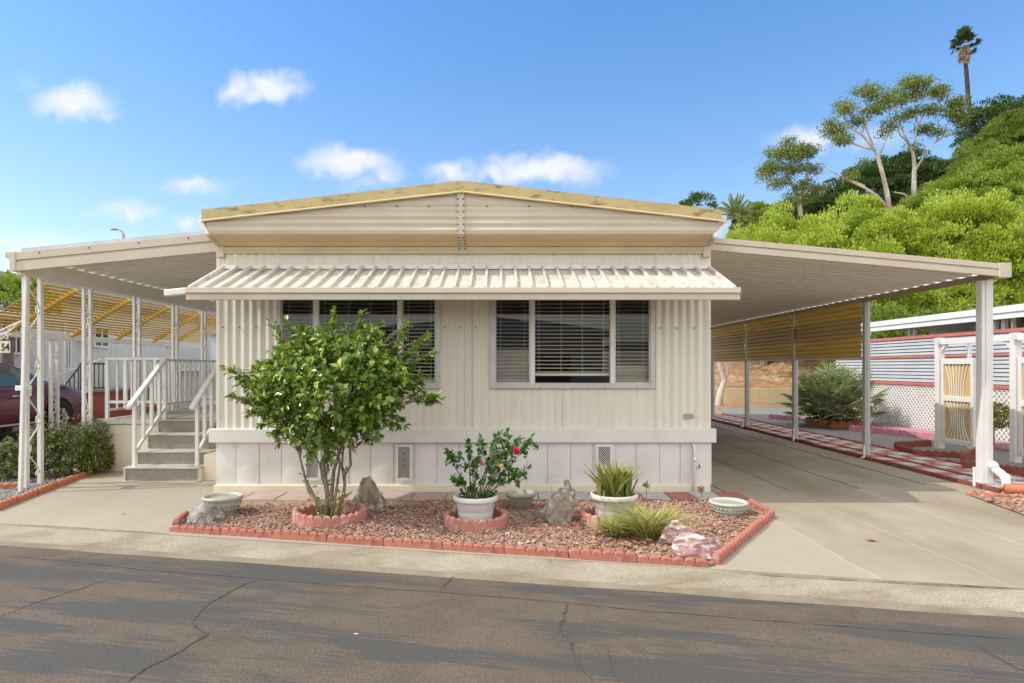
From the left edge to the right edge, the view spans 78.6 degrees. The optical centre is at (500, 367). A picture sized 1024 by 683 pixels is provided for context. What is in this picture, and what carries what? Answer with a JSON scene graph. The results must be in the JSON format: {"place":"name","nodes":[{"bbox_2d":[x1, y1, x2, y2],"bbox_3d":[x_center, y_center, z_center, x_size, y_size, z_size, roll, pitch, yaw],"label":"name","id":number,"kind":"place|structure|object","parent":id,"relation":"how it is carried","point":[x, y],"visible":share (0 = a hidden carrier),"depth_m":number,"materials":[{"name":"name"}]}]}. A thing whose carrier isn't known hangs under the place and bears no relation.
{"place":"outdoors","nodes":[
{"label":"outdoors","id":0,"kind":"place"},
{"bbox_2d":[0,407,169,478],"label":"neighbouring lot","id":1,"kind":"structure","parent":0,"point":[10,434],"depth_m":11.93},
{"bbox_2d":[0,269,66,431],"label":"garden tree","id":2,"kind":"object","parent":1,"relation":"on","point":[10,285],"visible":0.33,"depth_m":12.51,"materials":[{"name":"green plant"}]},
{"bbox_2d":[0,310,66,384],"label":"patio roof","id":3,"kind":"structure","parent":1,"relation":"on","point":[63,361],"depth_m":13.30,"materials":[{"name":"white metal"}]},
{"bbox_2d":[0,363,81,434],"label":"parked car","id":4,"kind":"object","parent":1,"relation":"on","point":[70,397],"visible":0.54,"depth_m":11.19,"materials":[{"name":"red paint"}]},
{"bbox_2d":[32,359,161,424],"bbox_3d":[-10.016,0.546,15.270,1.469,1.509,4.560,0,0,0],"label":"neighbour porch","id":5,"kind":"object","parent":1,"relation":"on","point":[99,402],"visible":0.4,"depth_m":14.94,"materials":[{"name":"metal"}]},
{"bbox_2d":[0,283,215,429],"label":"slatted awning","id":6,"kind":"object","parent":1,"relation":"on","point":[75,336],"visible":0.69,"depth_m":12.00,"materials":[{"name":"yellow metal"}]},
{"bbox_2d":[0,271,215,407],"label":"neighbour home","id":7,"kind":"object","parent":1,"relation":"on","point":[102,351],"visible":0.16,"depth_m":17.16,"materials":[{"name":"metal"}]},
{"bbox_2d":[66,329,71,369],"bbox_3d":[-10.870,-0.465,15.679,0.040,1.050,0.244,0,0,0],"label":"post","id":8,"kind":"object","parent":7,"relation":"in","point":[68,343],"depth_m":15.68,"materials":[{"name":"white metal"}]},
{"bbox_2d":[179,368,215,408],"bbox_3d":[-7.750,0.660,17.000,1.860,1.280,1.000,0,0,0],"label":"storage cabinet","id":9,"kind":"object","parent":1,"relation":"on","point":[184,405],"visible":0.05,"depth_m":16.60,"materials":[{"name":"white"}]},
{"bbox_2d":[0,545,1023,682],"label":"road","id":10,"kind":"structure","parent":0,"point":[120,624],"depth_m":3.89,"materials":[{"name":"asphalt"}]},
{"bbox_2d":[127,578,259,682],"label":"road crack","id":11,"kind":"object","parent":10,"relation":"on","point":[195,624],"visible":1,"depth_m":3.88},
{"bbox_2d":[4,556,1012,638],"bbox_3d":[-0.608,1.645,4.599,7.716,0.001,0.071,0,0,13],"label":"road crack","id":12,"kind":"object","parent":10,"relation":"on","point":[544,600],"visible":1,"depth_m":4.39,"materials":[{"name":"asphalt"}]},
{"bbox_2d":[0,541,1023,617],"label":"gutter","id":13,"kind":"object","parent":10,"relation":"on","point":[841,602],"visible":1,"depth_m":4.79,"materials":[{"name":"concrete"}]},
{"bbox_2d":[559,603,593,682],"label":"road crack","id":14,"kind":"object","parent":10,"relation":"on","point":[577,661],"visible":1,"depth_m":3.71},
{"bbox_2d":[0,421,1023,587],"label":"driveway","id":15,"kind":"structure","parent":0,"point":[834,511],"depth_m":6.63,"materials":[{"name":"concrete"}]},
{"bbox_2d":[0,470,101,500],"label":"gravel strip","id":16,"kind":"object","parent":15,"relation":"on","point":[12,491],"visible":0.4,"depth_m":8.51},
{"bbox_2d":[0,435,36,479],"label":"hedge bush","id":17,"kind":"object","parent":16,"relation":"on","point":[5,457],"visible":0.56,"depth_m":8.62,"materials":[{"name":"green plant"}]},
{"bbox_2d":[0,471,78,499],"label":"gravel","id":18,"kind":"structure","parent":16,"relation":"on","point":[24,491],"depth_m":8.29,"materials":[{"name":"gravel"}]},
{"bbox_2d":[34,413,97,475],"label":"hedge bush","id":19,"kind":"object","parent":18,"relation":"on","point":[69,460],"visible":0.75,"depth_m":8.90,"materials":[{"name":"green plant"}]},
{"bbox_2d":[10,412,74,478],"bbox_3d":[-6.479,1.091,8.835,0.727,0.946,0.784,0,0,0],"label":"hedge bush","id":20,"kind":"object","parent":16,"relation":"on","point":[33,443],"visible":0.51,"depth_m":8.77,"materials":[{"name":"green plant"}]},
{"bbox_2d":[71,416,115,473],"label":"hedge bush","id":21,"kind":"object","parent":16,"relation":"on","point":[95,435],"visible":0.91,"depth_m":9.15,"materials":[{"name":"green plant"}]},
{"bbox_2d":[5,231,215,492],"bbox_3d":[-4.844,-0.092,11.868,2.692,3.307,8.265,0,0,0],"label":"porch cover","id":22,"kind":"object","parent":15,"relation":"on","point":[152,268],"visible":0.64,"depth_m":8.34,"materials":[{"name":"metal"}]},
{"bbox_2d":[0,320,21,352],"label":"number sign","id":23,"kind":"object","parent":22,"relation":"attached to","point":[5,346],"visible":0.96,"depth_m":8.10,"materials":[{"name":"beige"}]},
{"bbox_2d":[97,357,215,481],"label":"porch stairs","id":24,"kind":"structure","parent":15,"relation":"on","point":[164,444],"depth_m":9.12,"materials":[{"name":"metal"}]},
{"bbox_2d":[170,524,221,534],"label":"edging block","id":25,"kind":"object","parent":15,"relation":"on","point":[208,530],"depth_m":5.87,"materials":[{"name":"concrete"}]},
{"bbox_2d":[242,492,286,500],"bbox_3d":[-2.828,1.556,7.494,0.387,0.050,0.420,0,0,1],"label":"paver","id":26,"kind":"object","parent":15,"relation":"on","point":[265,496],"visible":0.66,"depth_m":7.42,"materials":[{"name":"concrete"}]},
{"bbox_2d":[275,492,318,500],"bbox_3d":[-2.433,1.557,7.482,0.387,0.050,0.420,0,1,1],"label":"paver","id":27,"kind":"object","parent":15,"relation":"on","point":[296,496],"visible":0.66,"depth_m":7.43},
{"bbox_2d":[272,529,327,541],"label":"edging block","id":28,"kind":"object","parent":15,"relation":"on","point":[313,536],"depth_m":5.64,"materials":[{"name":"concrete"}]},
{"bbox_2d":[326,534,383,545],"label":"edging block","id":29,"kind":"object","parent":15,"relation":"on","point":[354,540],"depth_m":5.51,"materials":[{"name":"concrete"}]},
{"bbox_2d":[383,537,442,549],"bbox_3d":[-0.761,1.527,5.423,0.536,0.082,0.056,-1,-3,13],"label":"edging block","id":30,"kind":"object","parent":15,"relation":"on","point":[416,543],"depth_m":5.40,"materials":[{"name":"concrete"}]},
{"bbox_2d":[411,492,447,500],"bbox_3d":[-0.853,1.556,7.491,0.387,0.050,0.420,0,0,1],"label":"paver","id":31,"kind":"object","parent":15,"relation":"on","point":[421,496],"visible":0.72,"depth_m":7.42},
{"bbox_2d":[164,181,740,493],"bbox_3d":[-0.510,-0.324,14.223,6.421,3.770,14.754,0,0,0],"label":"mobile home","id":32,"kind":"object","parent":15,"relation":"on","point":[571,331],"visible":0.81,"depth_m":7.77,"materials":[{"name":"metal"}]},
{"bbox_2d":[276,300,440,387],"bbox_3d":[-1.775,-0.320,7.819,2.050,1.160,0.151,0,0,0],"label":"window","id":33,"kind":"structure","parent":32,"relation":"in","point":[434,383],"depth_m":7.80,"materials":[{"name":"metal"}]},
{"bbox_2d":[490,300,655,387],"bbox_3d":[0.892,-0.320,7.839,2.056,1.160,0.192,0,0,0],"label":"window","id":34,"kind":"structure","parent":32,"relation":"in","point":[508,368],"depth_m":7.87,"materials":[{"name":"metal"}]},
{"bbox_2d":[169,493,772,564],"bbox_3d":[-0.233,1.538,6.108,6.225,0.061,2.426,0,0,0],"label":"gravel","id":35,"kind":"structure","parent":15,"relation":"on","point":[359,526],"depth_m":6.06,"materials":[{"name":"gravel"}]},
{"bbox_2d":[186,503,224,524],"bbox_3d":[-2.960,1.513,6.252,0.284,0.317,0.318,0,0,29],"label":"rock","id":36,"kind":"object","parent":35,"relation":"on","point":[204,513],"visible":0.73,"depth_m":6.21,"materials":[{"name":"stone"}]},
{"bbox_2d":[202,492,243,516],"bbox_3d":[-2.940,1.452,6.610,0.410,0.205,0.410,0,0,0],"label":"bowl planter","id":37,"kind":"object","parent":35,"relation":"on","point":[228,503],"visible":0.77,"depth_m":6.53,"materials":[{"name":"white ceramic"}]},
{"bbox_2d":[220,527,273,537],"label":"edging block","id":38,"kind":"object","parent":35,"relation":"on","point":[245,532],"depth_m":5.77,"materials":[{"name":"concrete"}]},
{"bbox_2d":[292,507,365,528],"bbox_3d":[-1.742,1.494,6.195,0.739,0.134,0.388,2,1,0],"label":"curved edging block","id":39,"kind":"object","parent":35,"relation":"on","point":[299,519],"depth_m":6.06,"materials":[{"name":"concrete"}]},
{"bbox_2d":[219,305,445,518],"bbox_3d":[-1.722,0.471,6.384,2.126,2.209,1.493,0,0,36],"label":"bushy tree","id":40,"kind":"object","parent":35,"relation":"on","point":[280,385],"visible":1,"depth_m":6.14,"materials":[{"name":"green plant"}]},
{"bbox_2d":[299,501,366,517],"bbox_3d":[-1.745,1.502,6.547,0.739,0.134,0.388,-2,1,0],"label":"curved edging block","id":41,"kind":"object","parent":35,"relation":"on","point":[310,509],"depth_m":6.59,"materials":[{"name":"concrete"}]},
{"bbox_2d":[352,476,386,509],"bbox_3d":[-1.454,1.500,6.896,0.390,0.627,0.274,0,0,0],"label":"rock","id":42,"kind":"object","parent":35,"relation":"on","point":[369,495],"visible":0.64,"depth_m":6.82,"materials":[{"name":"stone"}]},
{"bbox_2d":[382,491,414,500],"bbox_3d":[-1.248,1.551,7.492,0.387,0.050,0.420,0,0,0],"label":"paver","id":43,"kind":"object","parent":35,"relation":"on","point":[398,495],"visible":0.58,"depth_m":7.45,"materials":[{"name":"concrete"}]},
{"bbox_2d":[443,513,506,532],"bbox_3d":[-0.252,1.497,6.013,0.630,0.134,0.313,1,0,0],"label":"curved edging block","id":44,"kind":"object","parent":35,"relation":"on","point":[467,525],"depth_m":5.90,"materials":[{"name":"concrete"}]},
{"bbox_2d":[453,490,497,522],"bbox_3d":[-0.253,1.410,6.191,0.444,0.300,0.444,0,0,0],"label":"flower pot","id":45,"kind":"object","parent":35,"relation":"on","point":[478,509],"visible":0.73,"depth_m":6.03,"materials":[{"name":"ceramic"}]},
{"bbox_2d":[443,427,538,497],"bbox_3d":[-0.097,0.959,6.198,0.978,0.767,0.513,0,0,0],"label":"hibiscus","id":46,"kind":"object","parent":45,"relation":"in","point":[515,476],"visible":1,"depth_m":6.13,"materials":[{"name":"green plant"}]},
{"bbox_2d":[505,489,535,510],"bbox_3d":[0.213,1.465,6.892,0.340,0.190,0.340,0,0,0],"label":"bowl planter","id":47,"kind":"object","parent":35,"relation":"on","point":[520,499],"visible":0.98,"depth_m":6.78,"materials":[{"name":"concrete"}]},
{"bbox_2d":[537,479,575,525],"bbox_3d":[0.573,1.445,6.286,0.391,0.625,0.283,0,0,-17],"label":"rock","id":48,"kind":"object","parent":35,"relation":"on","point":[558,508],"visible":0.7,"depth_m":6.19,"materials":[{"name":"stone"}]},
{"bbox_2d":[580,505,600,528],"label":"curved edging block","id":49,"kind":"object","parent":35,"relation":"on","point":[585,512],"depth_m":6.11,"materials":[{"name":"stone"}]},
{"bbox_2d":[581,513,640,538],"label":"grass tuft","id":50,"kind":"object","parent":35,"relation":"on","point":[613,530],"visible":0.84,"depth_m":5.69,"materials":[{"name":"plant"}]},
{"bbox_2d":[590,489,637,523],"bbox_3d":[1.126,1.405,6.230,0.472,0.310,0.472,0,0,0],"label":"flower pot","id":51,"kind":"object","parent":35,"relation":"on","point":[601,501],"visible":0.6,"depth_m":6.06,"materials":[{"name":"ceramic"}]},
{"bbox_2d":[581,459,647,496],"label":"strap leaf plant","id":52,"kind":"object","parent":51,"relation":"in","point":[613,482],"visible":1,"depth_m":6.17,"materials":[{"name":"plant"}]},
{"bbox_2d":[596,499,708,540],"bbox_3d":[1.393,1.402,5.709,1.065,0.315,1.122,0,0,0],"label":"grass tuft","id":53,"kind":"object","parent":35,"relation":"on","point":[652,526],"visible":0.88,"depth_m":5.63,"materials":[{"name":"plant"}]},
{"bbox_2d":[658,520,695,545],"bbox_3d":[1.556,1.507,5.525,0.384,0.316,0.283,0,0,-11],"label":"rock","id":54,"kind":"object","parent":35,"relation":"on","point":[668,537],"visible":0.48,"depth_m":5.46,"materials":[{"name":"stone"}]},
{"bbox_2d":[671,533,721,560],"bbox_3d":[1.623,1.521,5.156,0.509,0.301,0.323,3,-1,-14],"label":"rock","id":55,"kind":"object","parent":35,"relation":"on","point":[685,545],"visible":0.6,"depth_m":5.08,"materials":[{"name":"stone"}]},
{"bbox_2d":[376,495,1018,558],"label":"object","id":56,"kind":"structure","parent":35,"relation":"on","point":[635,542],"depth_m":5.75,"materials":[{"name":"gravel"}]},
{"bbox_2d":[709,497,748,517],"bbox_3d":[2.398,1.480,6.588,0.400,0.150,0.400,0,0,0],"label":"bowl planter","id":57,"kind":"object","parent":35,"relation":"on","point":[727,506],"visible":0.99,"depth_m":6.49,"materials":[{"name":"ceramic"}]},
{"bbox_2d":[442,541,504,553],"bbox_3d":[-0.233,1.531,5.304,0.536,0.082,0.057,0,1,13],"label":"edging block","id":58,"kind":"object","parent":15,"relation":"on","point":[476,547],"depth_m":5.28,"materials":[{"name":"concrete"}]},
{"bbox_2d":[504,545,568,557],"bbox_3d":[0.295,1.533,5.192,0.536,0.082,0.057,0,1,12],"label":"edging block","id":59,"kind":"object","parent":15,"relation":"on","point":[539,551],"depth_m":5.17,"materials":[{"name":"concrete"}]},
{"bbox_2d":[569,548,636,562],"bbox_3d":[0.824,1.519,5.066,0.536,0.082,0.056,0,-3,12],"label":"edging block","id":60,"kind":"object","parent":15,"relation":"on","point":[605,555],"depth_m":5.04,"materials":[{"name":"concrete"}]},
{"bbox_2d":[638,554,707,567],"bbox_3d":[1.356,1.536,4.950,0.536,0.082,0.057,0,1,13],"label":"edging block","id":61,"kind":"object","parent":15,"relation":"on","point":[668,560],"depth_m":4.93,"materials":[{"name":"concrete"}]},
{"bbox_2d":[664,492,697,500],"bbox_3d":[2.150,1.556,7.494,0.302,0.050,0.420,0,-1,0],"label":"paver","id":62,"kind":"object","parent":15,"relation":"on","point":[682,496],"visible":0.64,"depth_m":7.42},
{"bbox_2d":[711,541,735,564],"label":"edging block","id":63,"kind":"object","parent":15,"relation":"on","point":[719,556],"depth_m":5.08,"materials":[{"name":"concrete"}]},
{"bbox_2d":[731,529,750,549],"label":"edging block","id":64,"kind":"object","parent":15,"relation":"on","point":[743,536],"depth_m":5.53,"materials":[{"name":"concrete"}]},
{"bbox_2d":[711,238,1011,483],"bbox_3d":[4.585,-0.057,14.194,3.930,3.235,12.412,0,0,0],"label":"carport","id":65,"kind":"object","parent":15,"relation":"on","point":[819,295],"visible":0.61,"depth_m":10.23,"materials":[{"name":"metal"}]},
{"bbox_2d":[989,461,1011,485],"bbox_3d":[6.460,1.393,8.071,0.151,0.331,0.439,0,0,14],"label":"downspout","id":66,"kind":"object","parent":65,"relation":"attached to","point":[999,472],"visible":0.9,"depth_m":8.07,"materials":[{"name":"white paint"}]},
{"bbox_2d":[964,480,1002,492],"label":"edging block","id":67,"kind":"object","parent":15,"relation":"on","point":[986,487],"depth_m":7.98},
{"bbox_2d":[0,0,1023,272],"label":"sky","id":68,"kind":"structure","parent":0,"point":[137,118],"materials":[{"name":"blue"}]},
{"bbox_2d":[715,403,789,413],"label":"mulch ground","id":69,"kind":"structure","parent":0,"point":[725,405],"depth_m":25.46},
{"bbox_2d":[715,331,744,404],"bbox_3d":[9.305,-0.689,25.598,2.419,4.534,2.306,0,0,33],"label":"tree","id":70,"kind":"object","parent":69,"relation":"on","point":[720,392],"depth_m":25.58,"materials":[{"name":"beige plant"}]},
{"bbox_2d":[715,189,1017,403],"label":"hillside","id":71,"kind":"structure","parent":0,"point":[775,374],"depth_m":29.28,"materials":[{"name":"soil"}]},
{"bbox_2d":[678,190,720,209],"bbox_3d":[11.318,-4.301,36.010,2.586,11.723,2.603,0,0,0],"label":"tree","id":72,"kind":"object","parent":71,"relation":"on","point":[697,196],"visible":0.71,"depth_m":35.50,"materials":[{"name":"green plant"}]},
{"bbox_2d":[715,193,757,238],"bbox_3d":[12.609,-3.999,33.939,2.632,11.124,2.915,0,0,36],"label":"date palm","id":73,"kind":"object","parent":71,"relation":"on","point":[735,211],"visible":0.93,"depth_m":33.65,"materials":[{"name":"green plant"}]},
{"bbox_2d":[728,201,776,239],"bbox_3d":[14.596,-4.026,35.984,3.327,11.174,3.054,0,0,-36],"label":"tree","id":74,"kind":"object","parent":71,"relation":"on","point":[758,208],"visible":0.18,"depth_m":35.72,"materials":[{"name":"green plant"}]},
{"bbox_2d":[723,214,797,366],"bbox_3d":[12.968,-2.601,30.612,5.785,9.574,5.350,0,0,-34],"label":"lime shrub","id":75,"kind":"object","parent":71,"relation":"on","point":[772,237],"visible":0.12,"depth_m":29.70,"materials":[{"name":"green plant"}]},
{"bbox_2d":[754,135,831,216],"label":"gum tree","id":76,"kind":"object","parent":71,"relation":"on","point":[793,153],"visible":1,"depth_m":41.68,"materials":[{"name":"green plant"}]},
{"bbox_2d":[761,197,837,328],"bbox_3d":[14.506,-2.950,30.142,6.156,10.337,6.852,0,0,16],"label":"lime shrub","id":77,"kind":"object","parent":71,"relation":"on","point":[806,222],"visible":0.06,"depth_m":29.41,"materials":[{"name":"green plant"}]},
{"bbox_2d":[765,198,833,223],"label":"dark tree","id":78,"kind":"object","parent":71,"relation":"on","point":[817,208],"visible":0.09,"depth_m":46.18,"materials":[{"name":"green plant"}]},
{"bbox_2d":[787,181,856,219],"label":"dark tree","id":79,"kind":"object","parent":71,"relation":"on","point":[830,196],"visible":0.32,"depth_m":44.88,"materials":[{"name":"green plant"}]},
{"bbox_2d":[815,79,904,210],"bbox_3d":[22.953,-14.224,40.007,6.081,8.645,3.065,0,0,0],"label":"gum tree","id":80,"kind":"object","parent":71,"relation":"on","point":[836,132],"visible":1,"depth_m":39.82,"materials":[{"name":"green plant"}]},
{"bbox_2d":[779,189,952,348],"bbox_3d":[14.818,-2.459,26.332,7.002,9.250,6.259,0,0,31],"label":"lime shrub","id":81,"kind":"object","parent":71,"relation":"on","point":[838,229],"visible":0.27,"depth_m":25.21,"materials":[{"name":"green plant"}]},
{"bbox_2d":[823,161,910,213],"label":"dark tree","id":82,"kind":"object","parent":71,"relation":"on","point":[869,172],"visible":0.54,"depth_m":44.47,"materials":[{"name":"green plant"}]},
{"bbox_2d":[817,301,953,382],"bbox_3d":[13.416,-0.182,21.385,4.779,4.320,4.511,0,0,0],"label":"under shrub","id":83,"kind":"object","parent":71,"relation":"on","point":[874,317],"visible":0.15,"depth_m":20.85,"materials":[{"name":"green plant"}]},
{"bbox_2d":[830,200,974,381],"bbox_3d":[16.239,-2.307,25.759,5.885,8.897,6.364,0,0,13],"label":"lime shrub","id":84,"kind":"object","parent":71,"relation":"on","point":[871,245],"visible":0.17,"depth_m":24.20,"materials":[{"name":"green plant"}]},
{"bbox_2d":[858,146,948,206],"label":"dark tree","id":85,"kind":"object","parent":71,"relation":"on","point":[904,161],"visible":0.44,"depth_m":44.49,"materials":[{"name":"green plant"}]},
{"bbox_2d":[874,302,950,356],"bbox_3d":[14.316,-0.092,21.091,4.286,4.104,4.540,0,0,-36],"label":"under shrub","id":86,"kind":"object","parent":71,"relation":"on","point":[924,312],"visible":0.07,"depth_m":20.58,"materials":[{"name":"green plant"}]},
{"bbox_2d":[892,155,964,199],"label":"dark tree","id":87,"kind":"object","parent":71,"relation":"on","point":[945,163],"visible":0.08,"depth_m":45.45,"materials":[{"name":"green plant"}]},
{"bbox_2d":[887,71,974,196],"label":"gum tree","id":88,"kind":"object","parent":71,"relation":"on","point":[955,110],"visible":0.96,"depth_m":40.74,"materials":[{"name":"green plant"}]},
{"bbox_2d":[895,169,978,215],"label":"hill shrub","id":89,"kind":"object","parent":71,"relation":"on","point":[912,201],"visible":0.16,"depth_m":35.44,"materials":[{"name":"green plant"}]},
{"bbox_2d":[870,187,1023,310],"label":"lime shrub","id":90,"kind":"object","parent":71,"relation":"on","point":[962,207],"visible":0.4,"depth_m":23.39,"materials":[{"name":"green plant"}]},
{"bbox_2d":[887,203,1023,313],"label":"lime shrub","id":91,"kind":"object","parent":71,"relation":"on","point":[1001,234],"visible":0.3,"depth_m":22.99,"materials":[{"name":"green plant"}]},
{"bbox_2d":[948,24,982,137],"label":"tall palm","id":92,"kind":"object","parent":71,"relation":"on","point":[963,34],"visible":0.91,"depth_m":49.86,"materials":[{"name":"green plant"}]},
{"bbox_2d":[942,138,1006,172],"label":"hill shrub","id":93,"kind":"object","parent":71,"relation":"on","point":[980,149],"visible":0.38,"depth_m":42.80,"materials":[{"name":"green plant"}]},
{"bbox_2d":[945,160,1023,201],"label":"hill shrub","id":94,"kind":"object","parent":71,"relation":"on","point":[995,180],"visible":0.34,"depth_m":33.41,"materials":[{"name":"green plant"}]},
{"bbox_2d":[946,93,1023,153],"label":"dark tree","id":95,"kind":"object","parent":71,"relation":"on","point":[981,114],"visible":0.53,"depth_m":49.47,"materials":[{"name":"green plant"}]},
{"bbox_2d":[947,186,1023,308],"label":"lime shrub","id":96,"kind":"object","parent":71,"relation":"on","point":[1006,193],"visible":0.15,"depth_m":23.20,"materials":[{"name":"green plant"}]},
{"bbox_2d":[963,145,1022,181],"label":"hill shrub","id":97,"kind":"object","parent":71,"relation":"on","point":[994,150],"visible":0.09,"depth_m":38.61,"materials":[{"name":"green plant"}]},
{"bbox_2d":[974,142,1023,187],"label":"hill shrub","id":98,"kind":"object","parent":71,"relation":"on","point":[1012,153],"visible":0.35,"depth_m":37.09,"materials":[{"name":"green plant"}]},
{"bbox_2d":[978,105,1023,142],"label":"ridge shrub","id":99,"kind":"object","parent":71,"relation":"on","point":[1013,119],"visible":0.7,"depth_m":43.48,"materials":[{"name":"green plant"}]},
{"bbox_2d":[716,403,1023,493],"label":"gravel yard","id":100,"kind":"structure","parent":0,"point":[884,440],"depth_m":14.50,"materials":[{"name":"gravel"}]},
{"bbox_2d":[715,388,791,402],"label":"retaining wall","id":101,"kind":"structure","parent":100,"relation":"on","point":[757,395],"depth_m":27.60,"materials":[{"name":"concrete"}]},
{"bbox_2d":[808,419,845,428],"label":"curved edging block","id":102,"kind":"object","parent":100,"relation":"on","point":[840,424],"depth_m":15.97,"materials":[{"name":"brick"}]},
{"bbox_2d":[779,360,888,427],"bbox_3d":[8.793,0.690,16.536,2.692,1.887,2.746,0,0,42],"label":"fan palm","id":103,"kind":"object","parent":100,"relation":"on","point":[839,389],"visible":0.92,"depth_m":16.07,"materials":[{"name":"green plant"}]},
{"bbox_2d":[800,417,1008,451],"bbox_3d":[9.550,1.532,14.000,1.300,0.055,10.000,0,0,0],"label":"pink border","id":104,"kind":"object","parent":100,"relation":"on","point":[1001,446],"visible":0.14,"depth_m":15.17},
{"bbox_2d":[831,304,1023,441],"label":"neighbour enclosure","id":105,"kind":"object","parent":100,"relation":"on","point":[909,401],"visible":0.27,"depth_m":15.46,"materials":[{"name":"white"}]},
{"bbox_2d":[934,333,1023,462],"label":"garden arch","id":106,"kind":"structure","parent":100,"relation":"on","point":[955,401],"depth_m":11.38,"materials":[{"name":"white paint"}]},
{"bbox_2d":[993,401,1008,445],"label":"yellow bush","id":107,"kind":"object","parent":100,"relation":"on","point":[998,408],"visible":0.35,"depth_m":11.88,"materials":[{"name":"green plant"}]},
{"bbox_2d":[972,491,1023,513],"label":"gravel","id":108,"kind":"structure","parent":0,"point":[989,498],"depth_m":7.20,"materials":[{"name":"gravel"}]},
{"bbox_2d":[1003,483,1023,493],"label":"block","id":109,"kind":"object","parent":108,"relation":"on","point":[1013,488],"visible":0.89,"depth_m":7.65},
{"label":"ground","id":110,"kind":"structure","parent":0,"visible":0},
{"bbox_2d":[0,524,1023,611],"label":"curb","id":111,"kind":"structure","parent":110,"relation":"on","point":[937,594],"depth_m":4.95,"materials":[{"name":"concrete"}]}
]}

